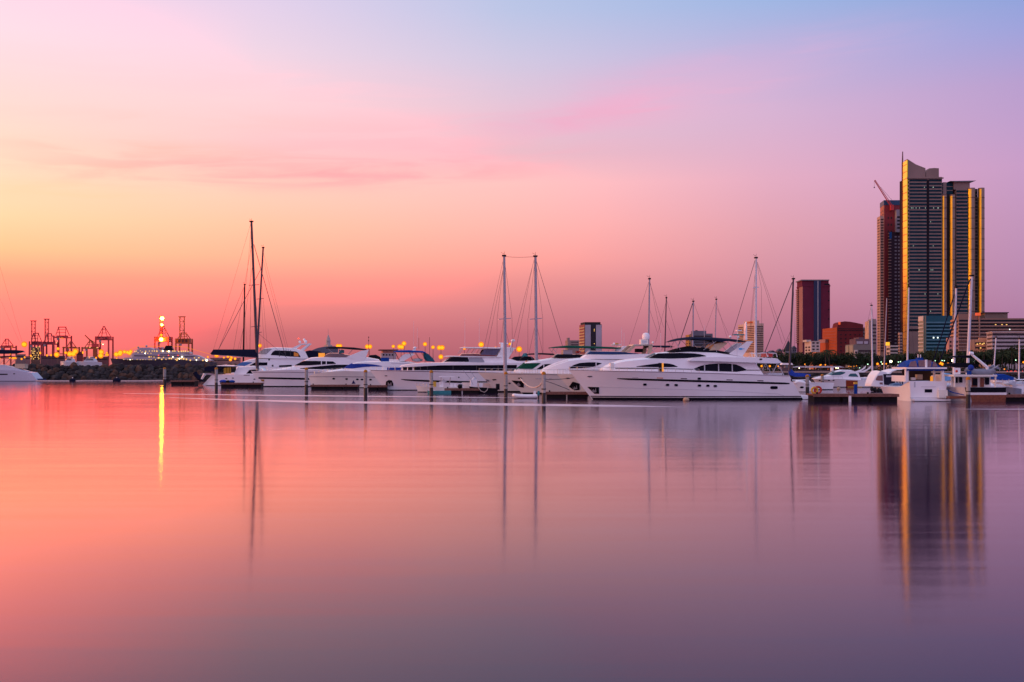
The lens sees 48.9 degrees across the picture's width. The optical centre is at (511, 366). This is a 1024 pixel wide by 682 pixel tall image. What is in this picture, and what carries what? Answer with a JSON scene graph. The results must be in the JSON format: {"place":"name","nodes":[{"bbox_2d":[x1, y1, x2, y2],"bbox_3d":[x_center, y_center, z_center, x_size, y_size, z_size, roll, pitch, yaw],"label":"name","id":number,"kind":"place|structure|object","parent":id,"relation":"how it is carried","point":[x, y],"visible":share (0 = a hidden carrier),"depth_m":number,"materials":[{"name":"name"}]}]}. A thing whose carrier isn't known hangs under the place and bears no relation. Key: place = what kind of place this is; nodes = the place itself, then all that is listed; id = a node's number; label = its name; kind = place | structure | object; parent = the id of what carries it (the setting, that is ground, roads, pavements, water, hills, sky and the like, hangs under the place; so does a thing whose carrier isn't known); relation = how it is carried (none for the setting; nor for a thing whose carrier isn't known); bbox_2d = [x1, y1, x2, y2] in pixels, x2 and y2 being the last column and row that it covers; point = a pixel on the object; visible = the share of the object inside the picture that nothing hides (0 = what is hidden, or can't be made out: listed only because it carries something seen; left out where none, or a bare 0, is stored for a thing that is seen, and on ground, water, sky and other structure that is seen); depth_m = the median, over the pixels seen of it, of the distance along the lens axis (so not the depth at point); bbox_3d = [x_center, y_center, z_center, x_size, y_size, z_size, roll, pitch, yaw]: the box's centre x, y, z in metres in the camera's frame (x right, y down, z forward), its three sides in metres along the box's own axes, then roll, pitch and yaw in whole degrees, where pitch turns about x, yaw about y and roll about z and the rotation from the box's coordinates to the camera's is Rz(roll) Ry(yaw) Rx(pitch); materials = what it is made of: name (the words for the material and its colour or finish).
{"place":"outdoors","nodes":[
{"label":"outdoors","id":0,"kind":"place"},
{"bbox_2d":[15,354,25,363],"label":"port shed","id":1,"kind":"structure","parent":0,"point":[18,360],"depth_m":1230.00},
{"bbox_2d":[31,347,39,364],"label":"port building","id":2,"kind":"structure","parent":0,"point":[35,356],"depth_m":1260.00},
{"bbox_2d":[41,356,64,365],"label":"port shed","id":3,"kind":"structure","parent":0,"point":[49,360],"depth_m":1230.00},
{"bbox_2d":[83,357,108,365],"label":"port shed","id":4,"kind":"structure","parent":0,"point":[104,360],"depth_m":1230.00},
{"bbox_2d":[210,358,240,364],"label":"port shed","id":5,"kind":"structure","parent":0,"point":[224,361],"depth_m":1230.00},
{"bbox_2d":[378,349,397,359],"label":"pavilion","id":6,"kind":"structure","parent":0,"point":[386,353],"depth_m":700.00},
{"bbox_2d":[0,379,1023,681],"bbox_3d":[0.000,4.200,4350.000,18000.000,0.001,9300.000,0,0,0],"label":"water","id":7,"kind":"structure","parent":0,"point":[192,533],"depth_m":27.48,"materials":[{"name":"liquid"}]},
{"bbox_2d":[0,268,45,380],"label":"sailing yacht","id":8,"kind":"object","parent":7,"relation":"on","point":[17,372],"visible":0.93,"depth_m":319.04,"materials":[{"name":"plastic"}]},
{"bbox_2d":[77,358,101,365],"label":"motor yacht","id":9,"kind":"object","parent":7,"relation":"on","point":[91,361],"visible":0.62,"depth_m":430.60,"materials":[{"name":"grey paint"}]},
{"bbox_2d":[36,380,162,380],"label":"floating boom","id":10,"kind":"object","parent":7,"relation":"on","point":[99,380],"visible":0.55,"depth_m":318.48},
{"bbox_2d":[9,362,237,380],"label":"breakwater","id":11,"kind":"object","parent":7,"relation":"in","point":[75,371],"visible":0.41,"depth_m":335.52,"materials":[{"name":"stone"}]},
{"bbox_2d":[110,345,216,365],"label":"cruise ship","id":12,"kind":"object","parent":7,"relation":"on","point":[159,356],"visible":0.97,"depth_m":1201.13,"materials":[{"name":"white paint"}]},
{"bbox_2d":[170,379,198,384],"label":"floating dock","id":13,"kind":"object","parent":7,"relation":"on","point":[183,382],"visible":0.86,"depth_m":249.80,"materials":[{"name":"black paint"}]},
{"bbox_2d":[220,284,246,361],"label":"sailing boat","id":14,"kind":"object","parent":7,"relation":"on","point":[243,322],"visible":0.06,"depth_m":290.33,"materials":[{"name":"grey metal"}]},
{"bbox_2d":[193,219,286,385],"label":"sailing catamaran","id":15,"kind":"object","parent":7,"relation":"on","point":[242,374],"visible":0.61,"depth_m":246.67,"materials":[{"name":"white paint"}]},
{"bbox_2d":[220,382,263,387],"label":"floating dock","id":16,"kind":"object","parent":7,"relation":"on","point":[242,385],"visible":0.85,"depth_m":222.22,"materials":[{"name":"black paint"}]},
{"bbox_2d":[219,245,286,365],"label":"sailing boat","id":17,"kind":"object","parent":7,"relation":"on","point":[260,298],"visible":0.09,"depth_m":258.54,"materials":[{"name":"metal"}]},
{"bbox_2d":[231,338,321,373],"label":"motor yacht","id":18,"kind":"object","parent":7,"relation":"on","point":[273,357],"visible":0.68,"depth_m":260.07,"materials":[{"name":"white paint"}]},
{"bbox_2d":[271,350,299,356],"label":"window","id":19,"kind":"structure","parent":18,"relation":"in","point":[276,352],"depth_m":260.08,"materials":[{"name":"black glass"}]},
{"bbox_2d":[251,347,379,386],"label":"motor yacht","id":20,"kind":"object","parent":7,"relation":"on","point":[292,376],"visible":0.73,"depth_m":232.17,"materials":[{"name":"white paint"}]},
{"bbox_2d":[295,361,335,365],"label":"window","id":21,"kind":"structure","parent":20,"relation":"in","point":[303,362],"depth_m":232.06,"materials":[{"name":"black glass"}]},
{"bbox_2d":[300,365,346,368],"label":"window","id":22,"kind":"structure","parent":20,"relation":"in","point":[328,366],"depth_m":232.23,"materials":[{"name":"black glass"}]},
{"bbox_2d":[132,393,508,397],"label":"wake","id":23,"kind":"object","parent":7,"relation":"on","point":[328,395],"visible":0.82,"depth_m":162.03,"materials":[{"name":"pink"}]},
{"bbox_2d":[310,384,359,388],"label":"floating dock","id":24,"kind":"object","parent":7,"relation":"on","point":[345,386],"visible":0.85,"depth_m":205.43,"materials":[{"name":"black paint"}]},
{"bbox_2d":[308,337,434,387],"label":"motor yacht","id":25,"kind":"object","parent":7,"relation":"on","point":[351,374],"visible":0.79,"depth_m":220.79,"materials":[{"name":"white paint"}]},
{"bbox_2d":[344,364,379,368],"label":"window cover","id":26,"kind":"structure","parent":25,"relation":"in","point":[351,366],"depth_m":220.67,"materials":[{"name":"fabric"}]},
{"bbox_2d":[368,384,387,389],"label":"floating dock","id":27,"kind":"object","parent":7,"relation":"on","point":[377,387],"visible":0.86,"depth_m":196.70,"materials":[{"name":"black paint"}]},
{"bbox_2d":[169,397,666,406],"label":"wake","id":28,"kind":"object","parent":7,"relation":"on","point":[449,403],"visible":1,"depth_m":127.14,"materials":[{"name":"pink"}]},
{"bbox_2d":[416,376,461,391],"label":"skiff","id":29,"kind":"object","parent":7,"relation":"on","point":[426,388],"visible":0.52,"depth_m":183.32,"materials":[{"name":"white plastic"}]},
{"bbox_2d":[370,339,521,389],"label":"motor yacht","id":30,"kind":"object","parent":7,"relation":"on","point":[407,376],"visible":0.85,"depth_m":197.57,"materials":[{"name":"white paint"}]},
{"bbox_2d":[444,357,468,361],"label":"window","id":31,"kind":"structure","parent":30,"relation":"in","point":[453,359],"depth_m":197.76,"materials":[{"name":"black glass"}]},
{"bbox_2d":[403,365,516,370],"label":"window","id":32,"kind":"structure","parent":30,"relation":"in","point":[439,367],"depth_m":197.57,"materials":[{"name":"black glass"}]},
{"bbox_2d":[444,387,478,392],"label":"floating dock","id":33,"kind":"object","parent":7,"relation":"on","point":[465,390],"visible":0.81,"depth_m":174.34,"materials":[{"name":"black paint"}]},
{"bbox_2d":[458,370,499,392],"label":"skiff","id":34,"kind":"object","parent":7,"relation":"on","point":[473,382],"visible":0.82,"depth_m":174.60,"materials":[{"name":"white paint"}]},
{"bbox_2d":[504,372,507,397],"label":"mooring pile","id":35,"kind":"object","parent":7,"relation":"in","point":[505,384],"visible":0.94,"depth_m":151.28,"materials":[{"name":"concrete"}]},
{"bbox_2d":[462,252,561,387],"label":"sailing boat","id":36,"kind":"object","parent":7,"relation":"on","point":[505,337],"visible":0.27,"depth_m":187.21,"materials":[{"name":"white paint"}]},
{"bbox_2d":[512,391,539,397],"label":"inflatable dinghy","id":37,"kind":"object","parent":7,"relation":"on","point":[534,395],"visible":0.97,"depth_m":147.83,"materials":[{"name":"white rubber"}]},
{"bbox_2d":[520,353,554,361],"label":"motor yacht","id":38,"kind":"object","parent":7,"relation":"on","point":[528,358],"visible":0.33,"depth_m":218.70,"materials":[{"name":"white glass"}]},
{"bbox_2d":[541,371,545,403],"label":"mooring pile","id":39,"kind":"object","parent":7,"relation":"in","point":[543,389],"visible":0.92,"depth_m":126.39,"materials":[{"name":"concrete"}]},
{"bbox_2d":[479,343,625,391],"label":"motor yacht","id":40,"kind":"object","parent":7,"relation":"on","point":[492,379],"visible":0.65,"depth_m":183.28,"materials":[{"name":"white paint"}]},
{"bbox_2d":[546,390,587,398],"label":"floating dock","id":41,"kind":"object","parent":7,"relation":"on","point":[569,394],"visible":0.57,"depth_m":146.77,"materials":[{"name":"black paint"}]},
{"bbox_2d":[557,369,599,390],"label":"motor yacht","id":42,"kind":"object","parent":7,"relation":"on","point":[572,383],"visible":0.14,"depth_m":163.60,"materials":[{"name":"white paint"}]},
{"bbox_2d":[508,327,672,393],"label":"motor yacht","id":43,"kind":"object","parent":7,"relation":"on","point":[589,360],"visible":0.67,"depth_m":172.35,"materials":[{"name":"white paint"}]},
{"bbox_2d":[570,362,600,367],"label":"window","id":44,"kind":"structure","parent":43,"relation":"in","point":[587,364],"depth_m":171.95,"materials":[{"name":"black glass"}]},
{"bbox_2d":[629,276,661,353],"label":"sailing boat","id":45,"kind":"object","parent":7,"relation":"on","point":[649,278],"visible":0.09,"depth_m":202.78,"materials":[{"name":"grey metal"}]},
{"bbox_2d":[569,322,807,399],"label":"motor yacht","id":46,"kind":"object","parent":7,"relation":"on","point":[711,371],"visible":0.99,"depth_m":141.89,"materials":[{"name":"white paint"}]},
{"bbox_2d":[636,363,677,366],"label":"window","id":47,"kind":"structure","parent":46,"relation":"in","point":[665,364],"depth_m":141.40,"materials":[{"name":"black glass"}]},
{"bbox_2d":[649,353,704,358],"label":"window","id":48,"kind":"structure","parent":46,"relation":"in","point":[660,355],"depth_m":141.99,"materials":[{"name":"black glass"}]},
{"bbox_2d":[694,363,745,371],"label":"window","id":49,"kind":"structure","parent":46,"relation":"in","point":[726,367],"depth_m":142.13,"materials":[{"name":"black glass"}]},
{"bbox_2d":[678,298,705,346],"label":"sailing boat","id":50,"kind":"object","parent":7,"relation":"on","point":[692,322],"visible":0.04,"depth_m":226.90,"materials":[{"name":"grey metal"}]},
{"bbox_2d":[732,257,784,363],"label":"sailing boat","id":51,"kind":"object","parent":7,"relation":"on","point":[755,325],"visible":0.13,"depth_m":194.56,"materials":[{"name":"metal"}]},
{"bbox_2d":[765,275,833,389],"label":"sailing boat","id":52,"kind":"object","parent":7,"relation":"on","point":[822,385],"visible":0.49,"depth_m":202.41,"materials":[{"name":"white fabric"}]},
{"bbox_2d":[793,380,814,391],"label":"motor boat","id":53,"kind":"object","parent":7,"relation":"on","point":[800,385],"visible":0.53,"depth_m":185.05,"materials":[{"name":"white paint"}]},
{"bbox_2d":[812,366,870,386],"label":"motor yacht","id":54,"kind":"object","parent":7,"relation":"on","point":[843,378],"visible":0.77,"depth_m":225.87,"materials":[{"name":"white paint"}]},
{"bbox_2d":[806,392,898,401],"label":"floating dock","id":55,"kind":"object","parent":7,"relation":"on","point":[853,397],"visible":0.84,"depth_m":133.05,"materials":[{"name":"black paint"}]},
{"bbox_2d":[860,303,876,377],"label":"sailing boat","id":56,"kind":"object","parent":7,"relation":"on","point":[871,305],"visible":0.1,"depth_m":244.83,"materials":[{"name":"white metal"}]},
{"bbox_2d":[865,365,902,391],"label":"motor yacht","id":57,"kind":"object","parent":7,"relation":"on","point":[875,380],"visible":0.66,"depth_m":189.04,"materials":[{"name":"white paint"}]},
{"bbox_2d":[882,297,887,369],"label":"sailing boat","id":58,"kind":"object","parent":7,"relation":"on","point":[885,333],"visible":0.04,"depth_m":281.49,"materials":[{"name":"white metal"}]},
{"bbox_2d":[762,371,1023,378],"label":"stone jetty","id":59,"kind":"object","parent":7,"relation":"in","point":[1014,374],"visible":0.12,"depth_m":387.30,"materials":[{"name":"stone"}]},
{"bbox_2d":[903,285,913,384],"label":"sailing boat","id":60,"kind":"object","parent":7,"relation":"on","point":[908,287],"visible":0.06,"depth_m":232.70,"materials":[{"name":"white metal"}]},
{"bbox_2d":[880,354,950,400],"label":"aft cabin cruiser","id":61,"kind":"object","parent":7,"relation":"on","point":[923,384],"visible":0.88,"depth_m":136.08,"materials":[{"name":"white paint"}]},
{"bbox_2d":[933,283,1001,385],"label":"sailing boat","id":62,"kind":"object","parent":7,"relation":"on","point":[955,334],"visible":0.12,"depth_m":190.34,"materials":[{"name":"white metal"}]},
{"bbox_2d":[966,377,970,403],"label":"mooring pile","id":63,"kind":"object","parent":7,"relation":"in","point":[968,379],"visible":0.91,"depth_m":126.38,"materials":[{"name":"concrete"}]},
{"bbox_2d":[935,351,1005,401],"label":"wooden trawler","id":64,"kind":"object","parent":7,"relation":"on","point":[982,389],"visible":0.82,"depth_m":134.71,"materials":[{"name":"white wood"}]},
{"bbox_2d":[939,272,1023,393],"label":"sailing boat","id":65,"kind":"object","parent":7,"relation":"on","point":[969,318],"visible":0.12,"depth_m":166.74,"materials":[{"name":"white metal"}]},
{"bbox_2d":[991,374,1016,385],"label":"motor boat","id":66,"kind":"object","parent":7,"relation":"on","point":[1001,378],"visible":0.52,"depth_m":210.51,"materials":[{"name":"fabric"}]},
{"bbox_2d":[996,336,1023,383],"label":"sailing boat","id":67,"kind":"object","parent":7,"relation":"on","point":[1019,358],"visible":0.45,"depth_m":211.29,"materials":[{"name":"white metal"}]},
{"bbox_2d":[1000,379,1023,391],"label":"motor boat","id":68,"kind":"object","parent":7,"relation":"on","point":[1019,383],"visible":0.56,"depth_m":185.25,"materials":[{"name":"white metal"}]},
{"bbox_2d":[1004,383,1021,393],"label":"rigid dinghy","id":69,"kind":"object","parent":7,"relation":"on","point":[1012,389],"visible":0.55,"depth_m":165.27,"materials":[{"name":"grey paint"}]},
{"bbox_2d":[1006,393,1023,401],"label":"floating dock","id":70,"kind":"object","parent":7,"relation":"on","point":[1014,397],"visible":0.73,"depth_m":134.01,"materials":[{"name":"black paint"}]},
{"bbox_2d":[0,0,1023,365],"label":"sky","id":71,"kind":"structure","parent":0,"point":[384,157],"materials":[{"name":"pink"}]},
{"bbox_3d":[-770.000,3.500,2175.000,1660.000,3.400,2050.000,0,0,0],"label":"port ground","id":72,"kind":"structure","parent":0,"visible":0},
{"bbox_2d":[0,339,16,364],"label":"container crane","id":73,"kind":"object","parent":72,"relation":"on","point":[2,347],"visible":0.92,"depth_m":2003.00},
{"bbox_2d":[29,320,43,355],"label":"container crane","id":74,"kind":"object","parent":72,"relation":"on","point":[35,343],"visible":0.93,"depth_m":1999.55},
{"bbox_2d":[41,319,57,355],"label":"container crane","id":75,"kind":"object","parent":72,"relation":"on","point":[44,343],"visible":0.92,"depth_m":1999.69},
{"bbox_2d":[53,327,71,358],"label":"container crane","id":76,"kind":"object","parent":72,"relation":"on","point":[59,336],"visible":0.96,"depth_m":2003.00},
{"bbox_2d":[95,326,113,357],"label":"container crane","id":77,"kind":"object","parent":72,"relation":"on","point":[101,337],"visible":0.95,"depth_m":2003.63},
{"bbox_2d":[154,316,172,348],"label":"container crane","id":78,"kind":"object","parent":72,"relation":"on","point":[160,339],"visible":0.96,"depth_m":1999.78,"materials":[{"name":"metal"}]},
{"bbox_2d":[175,316,192,352],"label":"container crane","id":79,"kind":"object","parent":72,"relation":"on","point":[180,341],"visible":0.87,"depth_m":1999.82,"materials":[{"name":"metal"}]},
{"bbox_2d":[312,346,337,354],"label":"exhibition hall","id":80,"kind":"structure","parent":72,"relation":"on","point":[323,350],"depth_m":1200.00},
{"bbox_3d":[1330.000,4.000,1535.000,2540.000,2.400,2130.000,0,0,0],"label":"city ground","id":81,"kind":"structure","parent":0,"visible":0},
{"bbox_2d":[565,338,578,353],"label":"building","id":82,"kind":"structure","parent":81,"relation":"on","point":[568,342],"depth_m":1500.00,"materials":[{"name":"concrete"}]},
{"bbox_2d":[579,322,601,354],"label":"office tower","id":83,"kind":"structure","parent":81,"relation":"on","point":[590,333],"depth_m":1299.90,"materials":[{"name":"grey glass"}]},
{"bbox_2d":[690,330,712,347],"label":"building","id":84,"kind":"structure","parent":81,"relation":"on","point":[697,333],"depth_m":1300.00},
{"bbox_2d":[738,320,763,368],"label":"hotel tower","id":85,"kind":"structure","parent":81,"relation":"on","point":[760,337],"depth_m":1124.62,"materials":[{"name":"grey paint"}]},
{"bbox_2d":[785,352,809,365],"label":"broadleaf tree","id":86,"kind":"object","parent":81,"relation":"on","point":[804,358],"visible":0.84,"depth_m":484.09,"materials":[{"name":"green plant"}]},
{"bbox_2d":[803,340,819,369],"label":"apartment block","id":87,"kind":"structure","parent":81,"relation":"on","point":[812,346],"depth_m":800.00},
{"bbox_2d":[796,280,829,368],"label":"skyscraper","id":88,"kind":"structure","parent":81,"relation":"on","point":[813,308],"depth_m":1100.00,"materials":[{"name":"brown paint"}]},
{"bbox_2d":[791,366,844,370],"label":"kiosk","id":89,"kind":"object","parent":81,"relation":"on","point":[795,367],"visible":0.59,"depth_m":474.00,"materials":[{"name":"grey paint"}]},
{"bbox_2d":[819,321,862,369],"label":"apartment block","id":90,"kind":"structure","parent":81,"relation":"on","point":[837,336],"depth_m":900.00,"materials":[{"name":"concrete"}]},
{"bbox_2d":[830,352,854,366],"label":"broadleaf tree","id":91,"kind":"object","parent":81,"relation":"on","point":[839,362],"visible":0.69,"depth_m":489.31,"materials":[{"name":"green plant"}]},
{"bbox_2d":[840,352,863,370],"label":"broadleaf tree","id":92,"kind":"object","parent":81,"relation":"on","point":[849,357],"visible":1,"depth_m":483.96,"materials":[{"name":"green plant"}]},
{"bbox_2d":[845,337,876,369],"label":"house","id":93,"kind":"structure","parent":81,"relation":"on","point":[859,345],"depth_m":780.00,"materials":[{"name":"concrete"}]},
{"bbox_2d":[865,319,876,343],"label":"apartment block","id":94,"kind":"structure","parent":81,"relation":"on","point":[868,330],"depth_m":1000.00,"materials":[{"name":"concrete"}]},
{"bbox_2d":[877,216,883,368],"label":"skyscraper","id":95,"kind":"structure","parent":81,"relation":"on","point":[880,282],"depth_m":1075.00,"materials":[{"name":"concrete"}]},
{"bbox_2d":[880,200,899,367],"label":"skyscraper","id":96,"kind":"structure","parent":81,"relation":"on","point":[892,255],"depth_m":1088.40,"materials":[{"name":"brown concrete"}]},
{"bbox_2d":[760,364,1023,370],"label":"shrubs","id":97,"kind":"object","parent":81,"relation":"on","point":[856,369],"visible":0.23,"depth_m":480.90,"materials":[{"name":"green plant"}]},
{"bbox_2d":[886,342,897,368],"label":"building","id":98,"kind":"structure","parent":81,"relation":"on","point":[891,349],"depth_m":820.00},
{"bbox_2d":[918,316,951,366],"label":"office building","id":99,"kind":"structure","parent":81,"relation":"on","point":[930,328],"depth_m":850.00,"materials":[{"name":"glass"}]},
{"bbox_2d":[900,152,984,355],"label":"skyscraper","id":100,"kind":"structure","parent":81,"relation":"on","point":[942,239],"depth_m":1000.00,"materials":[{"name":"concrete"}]},
{"bbox_2d":[946,338,957,370],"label":"house","id":101,"kind":"structure","parent":81,"relation":"on","point":[949,345],"depth_m":720.00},
{"bbox_2d":[948,350,974,368],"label":"broadleaf tree","id":102,"kind":"object","parent":81,"relation":"on","point":[959,360],"visible":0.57,"depth_m":483.86,"materials":[{"name":"green plant"}]},
{"bbox_2d":[970,338,986,368],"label":"building","id":103,"kind":"structure","parent":81,"relation":"on","point":[980,343],"depth_m":700.00,"materials":[{"name":"concrete"}]},
{"bbox_2d":[971,348,992,368],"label":"broadleaf tree","id":104,"kind":"object","parent":81,"relation":"on","point":[986,357],"visible":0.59,"depth_m":485.74,"materials":[{"name":"green plant"}]},
{"bbox_2d":[950,312,1023,367],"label":"hotel","id":105,"kind":"structure","parent":81,"relation":"on","point":[982,323],"depth_m":759.90,"materials":[{"name":"concrete"}]},
{"bbox_2d":[986,331,1023,369],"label":"office building","id":106,"kind":"structure","parent":81,"relation":"on","point":[1006,339],"depth_m":680.00,"materials":[{"name":"concrete"}]},
{"bbox_2d":[993,350,1017,369],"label":"broadleaf tree","id":107,"kind":"object","parent":81,"relation":"on","point":[1009,360],"visible":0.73,"depth_m":484.82,"materials":[{"name":"green plant"}]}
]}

